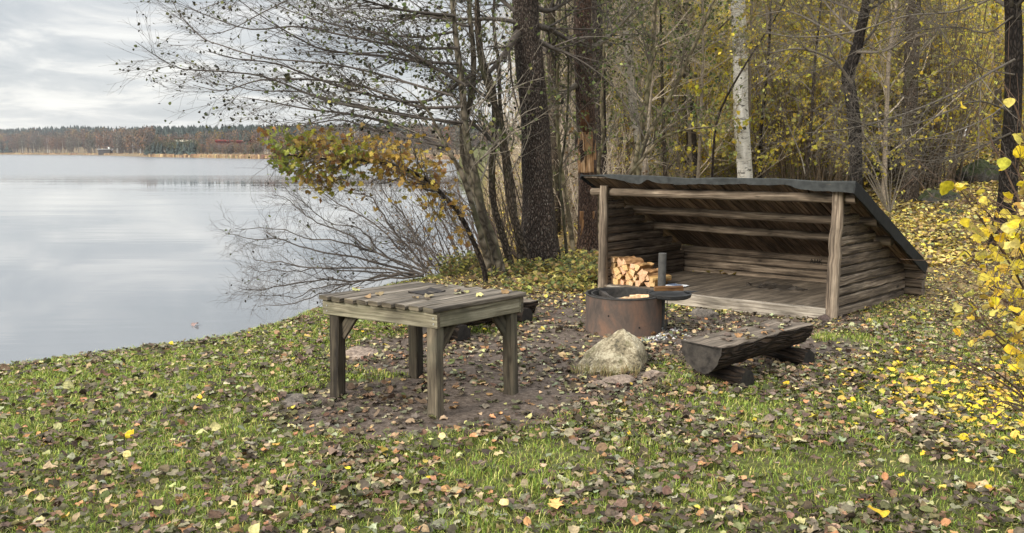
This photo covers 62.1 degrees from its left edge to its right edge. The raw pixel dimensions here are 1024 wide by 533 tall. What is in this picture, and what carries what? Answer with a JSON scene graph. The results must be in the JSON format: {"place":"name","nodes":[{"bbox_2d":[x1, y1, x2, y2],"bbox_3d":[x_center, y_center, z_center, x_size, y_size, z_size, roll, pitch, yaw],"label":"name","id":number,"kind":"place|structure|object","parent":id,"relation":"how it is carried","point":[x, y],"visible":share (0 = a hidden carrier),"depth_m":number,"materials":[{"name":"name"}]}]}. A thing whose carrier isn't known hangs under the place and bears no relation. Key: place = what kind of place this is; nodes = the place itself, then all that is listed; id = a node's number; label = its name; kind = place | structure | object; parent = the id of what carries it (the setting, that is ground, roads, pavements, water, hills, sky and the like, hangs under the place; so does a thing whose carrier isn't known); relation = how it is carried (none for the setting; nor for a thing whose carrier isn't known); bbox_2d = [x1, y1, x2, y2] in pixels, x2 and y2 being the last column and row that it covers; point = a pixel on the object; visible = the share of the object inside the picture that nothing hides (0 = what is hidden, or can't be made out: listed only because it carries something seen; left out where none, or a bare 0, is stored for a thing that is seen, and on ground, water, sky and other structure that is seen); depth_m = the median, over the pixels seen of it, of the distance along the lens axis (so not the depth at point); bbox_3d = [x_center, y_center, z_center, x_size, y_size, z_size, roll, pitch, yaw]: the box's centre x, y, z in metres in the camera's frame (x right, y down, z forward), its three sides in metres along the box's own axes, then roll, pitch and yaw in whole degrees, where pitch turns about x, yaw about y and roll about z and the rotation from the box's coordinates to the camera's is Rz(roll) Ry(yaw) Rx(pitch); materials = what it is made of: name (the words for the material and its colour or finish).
{"place":"outdoors","nodes":[
{"label":"outdoors","id":0,"kind":"place"},
{"bbox_2d":[0,155,477,364],"bbox_3d":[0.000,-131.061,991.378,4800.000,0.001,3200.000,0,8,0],"label":"lake water","id":1,"kind":"structure","parent":0,"point":[99,252],"depth_m":23.12,"materials":[{"name":"grey liquid"}]},
{"bbox_2d":[0,0,990,139],"label":"sky","id":2,"kind":"structure","parent":0,"point":[52,52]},
{"bbox_2d":[0,269,1023,532],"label":"grass","id":3,"kind":"structure","parent":0,"point":[274,379],"depth_m":5.29,"materials":[{"name":"green plant"}]},
{"bbox_2d":[0,136,1023,532],"bbox_3d":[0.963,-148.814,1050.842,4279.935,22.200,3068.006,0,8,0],"label":"ground","id":4,"kind":"structure","parent":0,"point":[466,408],"depth_m":5.46,"materials":[{"name":"brown soil"}]},
{"bbox_2d":[0,153,459,158],"bbox_3d":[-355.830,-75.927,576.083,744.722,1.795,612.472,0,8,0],"label":"reeds","id":5,"kind":"object","parent":4,"relation":"on","point":[254,156],"visible":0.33,"depth_m":361.66,"materials":[{"name":"plant"}]},
{"bbox_2d":[0,122,516,154],"bbox_3d":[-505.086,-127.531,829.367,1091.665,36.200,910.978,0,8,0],"label":"conifers","id":6,"kind":"object","parent":4,"relation":"on","point":[165,130],"visible":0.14,"depth_m":575.50,"materials":[{"name":"green plant"}]},
{"bbox_2d":[0,119,519,154],"bbox_3d":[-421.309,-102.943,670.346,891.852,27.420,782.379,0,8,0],"label":"broadleaf wood","id":7,"kind":"object","parent":4,"relation":"on","point":[126,137],"visible":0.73,"depth_m":453.98,"materials":[{"name":"brown plant"}]},
{"bbox_2d":[278,393,313,405],"bbox_3d":[-1.625,1.041,6.236,0.465,0.201,0.299,0,8,0],"label":"flat stone","id":8,"kind":"object","parent":4,"relation":"on","point":[289,399],"visible":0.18,"depth_m":6.20,"materials":[{"name":"grey stone"}]},
{"bbox_2d":[206,161,446,322],"bbox_3d":[-2.962,-0.461,12.566,3.986,2.650,2.987,0,8,0],"label":"bare shrub","id":9,"kind":"object","parent":4,"relation":"on","point":[411,273],"visible":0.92,"depth_m":12.63,"materials":[{"name":"grey plant"}]},
{"bbox_2d":[98,0,570,277],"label":"alder clump","id":10,"kind":"object","parent":4,"relation":"on","point":[491,250],"visible":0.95,"depth_m":12.54,"materials":[{"name":"grey plant"}]},
{"bbox_2d":[346,346,378,358],"bbox_3d":[-1.411,0.831,7.677,0.412,0.182,0.362,0,8,0],"label":"flat stone","id":11,"kind":"object","parent":4,"relation":"on","point":[356,352],"visible":0.38,"depth_m":7.64,"materials":[{"name":"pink stone"}]},
{"bbox_2d":[247,108,487,282],"bbox_3d":[-1.919,-0.819,11.290,3.163,2.496,2.351,0,8,0],"label":"maple sapling","id":12,"kind":"object","parent":4,"relation":"on","point":[353,158],"visible":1,"depth_m":11.06,"materials":[{"name":"green plant"}]},
{"bbox_2d":[343,160,478,276],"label":"bare bush","id":13,"kind":"object","parent":4,"relation":"on","point":[431,251],"visible":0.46,"depth_m":16.55,"materials":[{"name":"brown plant"}]},
{"bbox_2d":[319,281,525,418],"bbox_3d":[-0.655,0.601,6.357,1.242,0.843,0.939,5,9,31],"label":"wooden table","id":14,"kind":"object","parent":4,"relation":"on","point":[442,312],"visible":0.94,"depth_m":6.18,"materials":[{"name":"brown wood"}]},
{"bbox_2d":[403,112,521,251],"bbox_3d":[-1.149,-2.097,20.326,2.976,3.202,3.355,0,8,0],"label":"bare bush","id":15,"kind":"object","parent":4,"relation":"on","point":[462,201],"visible":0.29,"depth_m":19.78,"materials":[{"name":"brown plant"}]},
{"bbox_2d":[422,298,538,342],"bbox_3d":[-0.315,0.532,8.734,0.400,0.337,1.752,6,10,36],"label":"log bench","id":16,"kind":"object","parent":4,"relation":"on","point":[461,332],"visible":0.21,"depth_m":8.64,"materials":[{"name":"brown wood"}]},
{"bbox_2d":[413,91,587,257],"bbox_3d":[-0.294,-1.636,15.109,3.152,2.933,2.829,0,8,0],"label":"bare bush","id":17,"kind":"object","parent":4,"relation":"on","point":[513,252],"visible":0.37,"depth_m":14.59,"materials":[{"name":"brown plant"}]},
{"bbox_2d":[0,135,1023,532],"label":"fallen leaves","id":18,"kind":"object","parent":4,"relation":"on","point":[948,245],"visible":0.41,"depth_m":5.58,"materials":[{"name":"brown plant"}]},
{"bbox_2d":[362,0,661,266],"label":"alder tree","id":19,"kind":"object","parent":4,"relation":"on","point":[539,227],"visible":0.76,"depth_m":13.59,"materials":[{"name":"brown plant"}]},
{"bbox_2d":[427,247,601,294],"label":"undergrowth","id":20,"kind":"object","parent":4,"relation":"on","point":[559,280],"depth_m":12.62,"materials":[{"name":"plant"}]},
{"bbox_2d":[480,125,568,221],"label":"brush bush","id":21,"kind":"object","parent":4,"relation":"on","point":[516,165],"visible":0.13,"depth_m":21.22,"materials":[{"name":"brown plant"}]},
{"bbox_2d":[476,0,573,234],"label":"slim tree","id":22,"kind":"object","parent":4,"relation":"on","point":[550,19],"visible":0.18,"depth_m":18.16,"materials":[{"name":"brown plant"}]},
{"bbox_2d":[441,0,618,159],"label":"bare tree","id":23,"kind":"object","parent":4,"relation":"on","point":[541,35],"visible":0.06,"depth_m":18.39,"materials":[{"name":"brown plant"}]},
{"bbox_2d":[516,150,577,230],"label":"brush bush","id":24,"kind":"object","parent":4,"relation":"on","point":[570,192],"visible":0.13,"depth_m":19.37,"materials":[{"name":"brown plant"}]},
{"bbox_2d":[539,0,587,254],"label":"sapling","id":25,"kind":"object","parent":4,"relation":"on","point":[569,219],"visible":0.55,"depth_m":14.83,"materials":[{"name":"brown plant"}]},
{"bbox_2d":[495,0,650,148],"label":"green sapling","id":26,"kind":"object","parent":4,"relation":"on","point":[511,15],"visible":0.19,"depth_m":18.32,"materials":[{"name":"green plant"}]},
{"bbox_2d":[510,0,650,227],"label":"bare tree","id":27,"kind":"object","parent":4,"relation":"on","point":[563,132],"visible":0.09,"depth_m":19.58,"materials":[{"name":"brown plant"}]},
{"bbox_2d":[511,5,649,218],"bbox_3d":[1.734,-5.407,20.440,4.138,9.034,3.437,-6,10,-37],"label":"bare tree","id":28,"kind":"object","parent":4,"relation":"on","point":[606,106],"visible":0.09,"depth_m":21.28,"materials":[{"name":"brown plant"}]},
{"bbox_2d":[547,1,615,255],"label":"sapling","id":29,"kind":"object","parent":4,"relation":"on","point":[560,182],"visible":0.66,"depth_m":14.65,"materials":[{"name":"brown plant"}]},
{"bbox_2d":[543,0,637,189],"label":"green sapling","id":30,"kind":"object","parent":4,"relation":"on","point":[568,140],"visible":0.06,"depth_m":19.25,"materials":[{"name":"green plant"}]},
{"bbox_2d":[544,0,644,157],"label":"bare tree","id":31,"kind":"object","parent":4,"relation":"on","point":[615,80],"visible":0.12,"depth_m":18.81,"materials":[{"name":"brown plant"}]},
{"bbox_2d":[512,0,678,252],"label":"alder tree","id":32,"kind":"object","parent":4,"relation":"on","point":[587,235],"visible":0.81,"depth_m":15.08,"materials":[{"name":"brown plant"}]},
{"bbox_2d":[545,1,646,219],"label":"green sapling","id":33,"kind":"object","parent":4,"relation":"on","point":[621,40],"visible":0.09,"depth_m":20.29,"materials":[{"name":"green plant"}]},
{"bbox_2d":[554,0,641,241],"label":"sapling","id":34,"kind":"object","parent":4,"relation":"on","point":[603,140],"visible":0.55,"depth_m":15.80,"materials":[{"name":"brown plant"}]},
{"bbox_2d":[592,0,607,174],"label":"dark tree","id":35,"kind":"object","parent":4,"relation":"on","point":[597,110],"visible":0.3,"depth_m":17.60,"materials":[{"name":"brown plant"}]},
{"bbox_2d":[552,120,667,234],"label":"brush bush","id":36,"kind":"object","parent":4,"relation":"on","point":[611,165],"visible":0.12,"depth_m":17.83,"materials":[{"name":"brown plant"}]},
{"bbox_2d":[576,329,648,374],"bbox_3d":[0.862,0.802,7.337,0.686,0.552,0.823,0,8,0],"label":"boulder","id":37,"kind":"object","parent":4,"relation":"on","point":[619,347],"visible":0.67,"depth_m":7.10,"materials":[{"name":"stone"}]},
{"bbox_2d":[541,0,687,174],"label":"birch tree","id":38,"kind":"object","parent":4,"relation":"on","point":[629,72],"visible":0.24,"depth_m":20.02,"materials":[{"name":"grey plant"}]},
{"bbox_2d":[592,374,637,386],"bbox_3d":[0.827,0.953,6.752,0.446,0.199,0.317,-4,9,-30],"label":"flat stone","id":39,"kind":"object","parent":4,"relation":"on","point":[622,379],"visible":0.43,"depth_m":6.66,"materials":[{"name":"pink stone"}]},
{"bbox_2d":[559,31,672,174],"bbox_3d":[2.593,-3.685,22.173,3.163,5.002,2.626,-2,8,-17],"label":"hazel bush","id":40,"kind":"object","parent":4,"relation":"on","point":[627,152],"visible":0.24,"depth_m":22.09,"materials":[{"name":"brown plant"}]},
{"bbox_2d":[585,287,661,336],"bbox_3d":[1.136,0.484,8.671,0.794,0.432,0.794,0,8,0],"label":"fire ring","id":41,"kind":"object","parent":4,"relation":"on","point":[639,317],"visible":0.81,"depth_m":8.36,"materials":[{"name":"metal"}]},
{"bbox_2d":[572,0,692,146],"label":"bare tree","id":42,"kind":"object","parent":4,"relation":"on","point":[623,65],"visible":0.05,"depth_m":22.70,"materials":[{"name":"brown plant"}]},
{"bbox_2d":[594,0,675,174],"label":"sapling","id":43,"kind":"object","parent":4,"relation":"on","point":[651,60],"visible":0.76,"depth_m":16.30,"materials":[{"name":"grey plant"}]},
{"bbox_2d":[606,1,692,134],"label":"green sapling","id":44,"kind":"object","parent":4,"relation":"on","point":[641,60],"visible":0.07,"depth_m":23.85,"materials":[{"name":"green plant"}]},
{"bbox_2d":[639,370,668,380],"bbox_3d":[1.152,0.909,6.859,0.223,0.154,0.252,5,9,34],"label":"flat stone","id":45,"kind":"object","parent":4,"relation":"on","point":[651,375],"visible":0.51,"depth_m":6.79,"materials":[{"name":"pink stone"}]},
{"bbox_2d":[614,0,695,175],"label":"sapling","id":46,"kind":"object","parent":4,"relation":"on","point":[666,167],"visible":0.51,"depth_m":18.75,"materials":[{"name":"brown plant"}]},
{"bbox_2d":[614,47,727,175],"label":"hazel bush","id":47,"kind":"object","parent":4,"relation":"on","point":[672,99],"visible":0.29,"depth_m":22.40,"materials":[{"name":"brown plant"}]},
{"bbox_2d":[610,0,732,175],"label":"green sapling","id":48,"kind":"object","parent":4,"relation":"on","point":[670,101],"visible":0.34,"depth_m":20.68,"materials":[{"name":"green plant"}]},
{"bbox_2d":[614,2,728,176],"bbox_3d":[5.340,-5.562,25.785,4.048,7.164,2.990,4,9,28],"label":"yellow tree","id":49,"kind":"object","parent":4,"relation":"on","point":[703,155],"visible":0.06,"depth_m":25.38,"materials":[{"name":"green plant"}]},
{"bbox_2d":[648,253,697,330],"bbox_3d":[1.593,0.294,8.550,0.431,0.818,0.464,5,9,33],"label":"griddle stand","id":50,"kind":"object","parent":4,"relation":"on","point":[663,296],"visible":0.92,"depth_m":8.64,"materials":[{"name":"metal"}]},
{"bbox_2d":[640,326,706,343],"bbox_3d":[1.532,0.691,8.312,1.299,0.038,0.658,-6,10,-38],"label":"ash grit","id":51,"kind":"object","parent":4,"relation":"on","point":[659,335],"visible":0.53,"depth_m":8.37,"materials":[{"name":"grey gravel"}]},
{"bbox_2d":[605,0,742,174],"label":"green sapling","id":52,"kind":"object","parent":4,"relation":"on","point":[662,74],"visible":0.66,"depth_m":18.07,"materials":[{"name":"green plant"}]},
{"bbox_2d":[615,0,734,174],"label":"sapling","id":53,"kind":"object","parent":4,"relation":"on","point":[643,145],"visible":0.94,"depth_m":16.27,"materials":[{"name":"grey plant"}]},
{"bbox_2d":[649,147,711,177],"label":"brush bush","id":54,"kind":"object","parent":4,"relation":"on","point":[671,171],"visible":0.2,"depth_m":20.96,"materials":[{"name":"brown plant"}]},
{"bbox_2d":[637,0,731,177],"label":"green sapling","id":55,"kind":"object","parent":4,"relation":"on","point":[680,65],"visible":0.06,"depth_m":24.00,"materials":[{"name":"green plant"}]},
{"bbox_2d":[614,0,760,177],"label":"green sapling","id":56,"kind":"object","parent":4,"relation":"on","point":[688,116],"visible":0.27,"depth_m":21.44,"materials":[{"name":"green plant"}]},
{"bbox_2d":[608,0,793,177],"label":"tall tree","id":57,"kind":"object","parent":4,"relation":"on","point":[694,139],"visible":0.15,"depth_m":21.97,"materials":[{"name":"brown plant"}]},
{"bbox_2d":[628,0,774,177],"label":"green sapling","id":58,"kind":"object","parent":4,"relation":"on","point":[716,22],"visible":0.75,"depth_m":18.83,"materials":[{"name":"green plant"}]},
{"bbox_2d":[628,95,776,174],"bbox_3d":[3.493,-1.812,16.209,2.838,2.960,1.273,-1,8,-6],"label":"sapling","id":59,"kind":"object","parent":4,"relation":"on","point":[638,163],"visible":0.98,"depth_m":15.96,"materials":[{"name":"brown plant"}]},
{"bbox_2d":[688,308,718,317],"bbox_3d":[2.123,0.567,9.497,0.375,0.195,0.298,0,8,0],"label":"flat stone","id":60,"kind":"object","parent":4,"relation":"on","point":[701,313],"visible":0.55,"depth_m":9.42,"materials":[{"name":"grey stone"}]},
{"bbox_2d":[633,0,776,177],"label":"yellow tree","id":61,"kind":"object","parent":4,"relation":"on","point":[707,133],"visible":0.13,"depth_m":23.89,"materials":[{"name":"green plant"}]},
{"bbox_2d":[679,133,756,177],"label":"brush bush","id":62,"kind":"object","parent":4,"relation":"on","point":[734,167],"visible":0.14,"depth_m":25.63,"materials":[{"name":"brown plant"}]},
{"bbox_2d":[702,143,754,177],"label":"brush bush","id":63,"kind":"object","parent":4,"relation":"on","point":[733,171],"visible":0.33,"depth_m":25.31,"materials":[{"name":"brown plant"}]},
{"bbox_2d":[727,0,752,177],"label":"birch tree","id":64,"kind":"object","parent":4,"relation":"on","point":[743,156],"visible":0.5,"depth_m":19.07,"materials":[{"name":"white plant"}]},
{"bbox_2d":[687,0,808,176],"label":"sapling","id":65,"kind":"object","parent":4,"relation":"on","point":[716,123],"visible":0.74,"depth_m":16.84,"materials":[{"name":"brown plant"}]},
{"bbox_2d":[681,319,814,388],"bbox_3d":[1.964,0.720,6.933,1.367,0.385,0.440,-7,10,-41],"label":"log bench","id":66,"kind":"object","parent":4,"relation":"on","point":[715,355],"visible":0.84,"depth_m":6.66,"materials":[{"name":"brown wood"}]},
{"bbox_2d":[476,0,1023,150],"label":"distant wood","id":67,"kind":"object","parent":4,"relation":"on","point":[956,88],"depth_m":56.72,"materials":[{"name":"plant"}]},
{"bbox_2d":[580,174,927,318],"bbox_3d":[2.974,-0.334,10.897,2.153,1.677,3.772,-7,11,-43],"label":"lean to shelter","id":68,"kind":"object","parent":4,"relation":"on","point":[805,248],"visible":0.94,"depth_m":10.53,"materials":[{"name":"brown wood"}]},
{"bbox_2d":[673,0,846,177],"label":"yellow tree","id":69,"kind":"object","parent":4,"relation":"on","point":[689,85],"visible":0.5,"depth_m":19.21,"materials":[{"name":"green plant"}]},
{"bbox_2d":[720,4,807,177],"bbox_3d":[6.791,-5.945,22.563,3.507,8.696,2.913,-4,9,-26],"label":"bare tree","id":70,"kind":"object","parent":4,"relation":"on","point":[768,81],"visible":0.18,"depth_m":22.27,"materials":[{"name":"brown plant"}]},
{"bbox_2d":[705,17,833,177],"bbox_3d":[6.407,-3.887,21.614,3.120,4.933,2.441,0,8,-3],"label":"hazel bush","id":71,"kind":"object","parent":4,"relation":"on","point":[755,126],"visible":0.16,"depth_m":21.46,"materials":[{"name":"brown plant"}]},
{"bbox_2d":[702,0,841,159],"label":"yellow tree","id":72,"kind":"object","parent":4,"relation":"on","point":[760,72],"visible":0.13,"depth_m":22.78,"materials":[{"name":"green plant"}]},
{"bbox_2d":[729,0,818,177],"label":"sapling","id":73,"kind":"object","parent":4,"relation":"on","point":[762,128],"visible":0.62,"depth_m":19.68,"materials":[{"name":"brown plant"}]},
{"bbox_2d":[723,0,829,161],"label":"yellow tree","id":74,"kind":"object","parent":4,"relation":"on","point":[729,147],"visible":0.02,"depth_m":23.72,"materials":[{"name":"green plant"}]},
{"bbox_2d":[713,4,843,177],"bbox_3d":[7.652,-4.754,24.307,3.861,5.730,3.020,3,8,22],"label":"hazel bush","id":75,"kind":"object","parent":4,"relation":"on","point":[759,87],"visible":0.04,"depth_m":24.11,"materials":[{"name":"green plant"}]},
{"bbox_2d":[753,127,841,180],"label":"brush bush","id":76,"kind":"object","parent":4,"relation":"on","point":[788,173],"visible":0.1,"depth_m":21.01,"materials":[{"name":"brown plant"}]},
{"bbox_2d":[760,0,871,179],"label":"sapling","id":77,"kind":"object","parent":4,"relation":"on","point":[806,172],"visible":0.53,"depth_m":17.86,"materials":[{"name":"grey plant"}]},
{"bbox_2d":[751,0,887,180],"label":"hazel bush","id":78,"kind":"object","parent":4,"relation":"on","point":[782,172],"visible":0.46,"depth_m":19.71,"materials":[{"name":"yellow plant"}]},
{"bbox_2d":[755,1,891,178],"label":"yellow tree","id":79,"kind":"object","parent":4,"relation":"on","point":[826,8],"visible":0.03,"depth_m":23.30,"materials":[{"name":"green plant"}]},
{"bbox_2d":[759,14,895,180],"bbox_3d":[7.327,-3.553,19.748,2.500,4.688,3.196,7,10,40],"label":"hazel bush","id":80,"kind":"object","parent":4,"relation":"on","point":[829,164],"visible":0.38,"depth_m":19.67,"materials":[{"name":"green plant"}]},
{"bbox_2d":[753,0,903,184],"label":"yellow tree","id":81,"kind":"object","parent":4,"relation":"on","point":[867,74],"visible":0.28,"depth_m":20.59,"materials":[{"name":"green plant"}]},
{"bbox_2d":[800,0,893,180],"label":"yellow tree","id":82,"kind":"object","parent":4,"relation":"on","point":[841,58],"visible":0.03,"depth_m":23.70,"materials":[{"name":"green plant"}]},
{"bbox_2d":[800,100,916,212],"bbox_3d":[7.226,-2.249,17.715,2.304,2.387,1.406,3,8,21],"label":"hazel sapling","id":83,"kind":"object","parent":4,"relation":"on","point":[888,205],"visible":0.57,"depth_m":17.86,"materials":[{"name":"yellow plant"}]},
{"bbox_2d":[700,0,1023,186],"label":"crooked tree","id":84,"kind":"object","parent":4,"relation":"on","point":[858,43],"visible":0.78,"depth_m":14.15,"materials":[{"name":"brown plant"}]},
{"bbox_2d":[705,0,1023,248],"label":"tree","id":85,"kind":"object","parent":4,"relation":"on","point":[1013,11],"visible":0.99,"depth_m":12.29,"materials":[{"name":"brown plant"}]},
{"bbox_2d":[802,0,956,159],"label":"yellow tree","id":86,"kind":"object","parent":4,"relation":"on","point":[901,91],"visible":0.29,"depth_m":20.27,"materials":[{"name":"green plant"}]},
{"bbox_2d":[830,0,954,187],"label":"hazel bush","id":87,"kind":"object","parent":4,"relation":"on","point":[873,173],"visible":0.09,"depth_m":23.14,"materials":[{"name":"brown plant"}]},
{"bbox_2d":[822,0,989,200],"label":"bare tree","id":88,"kind":"object","parent":4,"relation":"on","point":[888,58],"visible":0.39,"depth_m":19.45,"materials":[{"name":"grey plant"}]},
{"bbox_2d":[899,0,920,201],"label":"grey tree","id":89,"kind":"object","parent":4,"relation":"on","point":[914,194],"visible":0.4,"depth_m":19.57,"materials":[{"name":"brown plant"}]},
{"bbox_2d":[863,0,997,186],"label":"hazel bush","id":90,"kind":"object","parent":4,"relation":"on","point":[898,170],"visible":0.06,"depth_m":23.11,"materials":[{"name":"brown plant"}]},
{"bbox_2d":[917,189,960,203],"bbox_3d":[9.772,-1.496,19.473,0.851,0.535,0.739,0,8,0],"label":"mossy boulder","id":91,"kind":"object","parent":4,"relation":"on","point":[926,195],"visible":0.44,"depth_m":19.23,"materials":[{"name":"stone"}]},
{"bbox_2d":[884,6,1004,189],"bbox_3d":[10.955,-4.165,21.761,3.015,4.798,3.631,3,8,19],"label":"hazel bush","id":92,"kind":"object","parent":4,"relation":"on","point":[931,184],"visible":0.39,"depth_m":21.35,"materials":[{"name":"yellow plant"}]},
{"bbox_2d":[899,0,989,159],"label":"yellow tree","id":93,"kind":"object","parent":4,"relation":"on","point":[982,13],"visible":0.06,"depth_m":27.04,"materials":[{"name":"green plant"}]},
{"bbox_2d":[871,0,1023,184],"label":"hazel bush","id":94,"kind":"object","parent":4,"relation":"on","point":[972,67],"visible":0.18,"depth_m":22.25,"materials":[{"name":"yellow plant"}]},
{"bbox_2d":[873,0,1023,190],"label":"hazel bush","id":95,"kind":"object","parent":4,"relation":"on","point":[955,110],"visible":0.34,"depth_m":21.34,"materials":[{"name":"yellow plant"}]},
{"bbox_2d":[878,0,1023,184],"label":"hazel bush","id":96,"kind":"object","parent":4,"relation":"on","point":[974,69],"visible":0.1,"depth_m":22.00,"materials":[{"name":"yellow plant"}]},
{"bbox_2d":[891,21,1023,473],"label":"yellow leaved bush","id":97,"kind":"object","parent":4,"relation":"on","point":[1010,232],"visible":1,"depth_m":3.76,"materials":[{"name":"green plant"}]},
{"bbox_2d":[954,159,998,183],"bbox_3d":[12.565,-2.287,22.849,1.348,1.202,1.037,0,8,0],"label":"mossy boulder","id":98,"kind":"object","parent":4,"relation":"on","point":[983,171],"visible":0.41,"depth_m":22.51,"materials":[{"name":"stone"}]},
{"bbox_2d":[951,0,1002,141],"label":"yellow tree","id":99,"kind":"object","parent":4,"relation":"on","point":[983,65],"visible":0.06,"depth_m":41.46,"materials":[{"name":"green plant"}]},
{"bbox_2d":[952,2,1023,146],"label":"yellow tree","id":100,"kind":"object","parent":4,"relation":"on","point":[999,17],"visible":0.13,"depth_m":34.39,"materials":[{"name":"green plant"}]},
{"bbox_2d":[958,0,1023,158],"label":"yellow tree","id":101,"kind":"object","parent":4,"relation":"on","point":[991,7],"visible":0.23,"depth_m":25.12,"materials":[{"name":"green plant"}]},
{"bbox_2d":[966,1,1023,151],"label":"tall tree","id":102,"kind":"object","parent":4,"relation":"on","point":[995,122],"visible":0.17,"depth_m":32.76,"materials":[{"name":"brown plant"}]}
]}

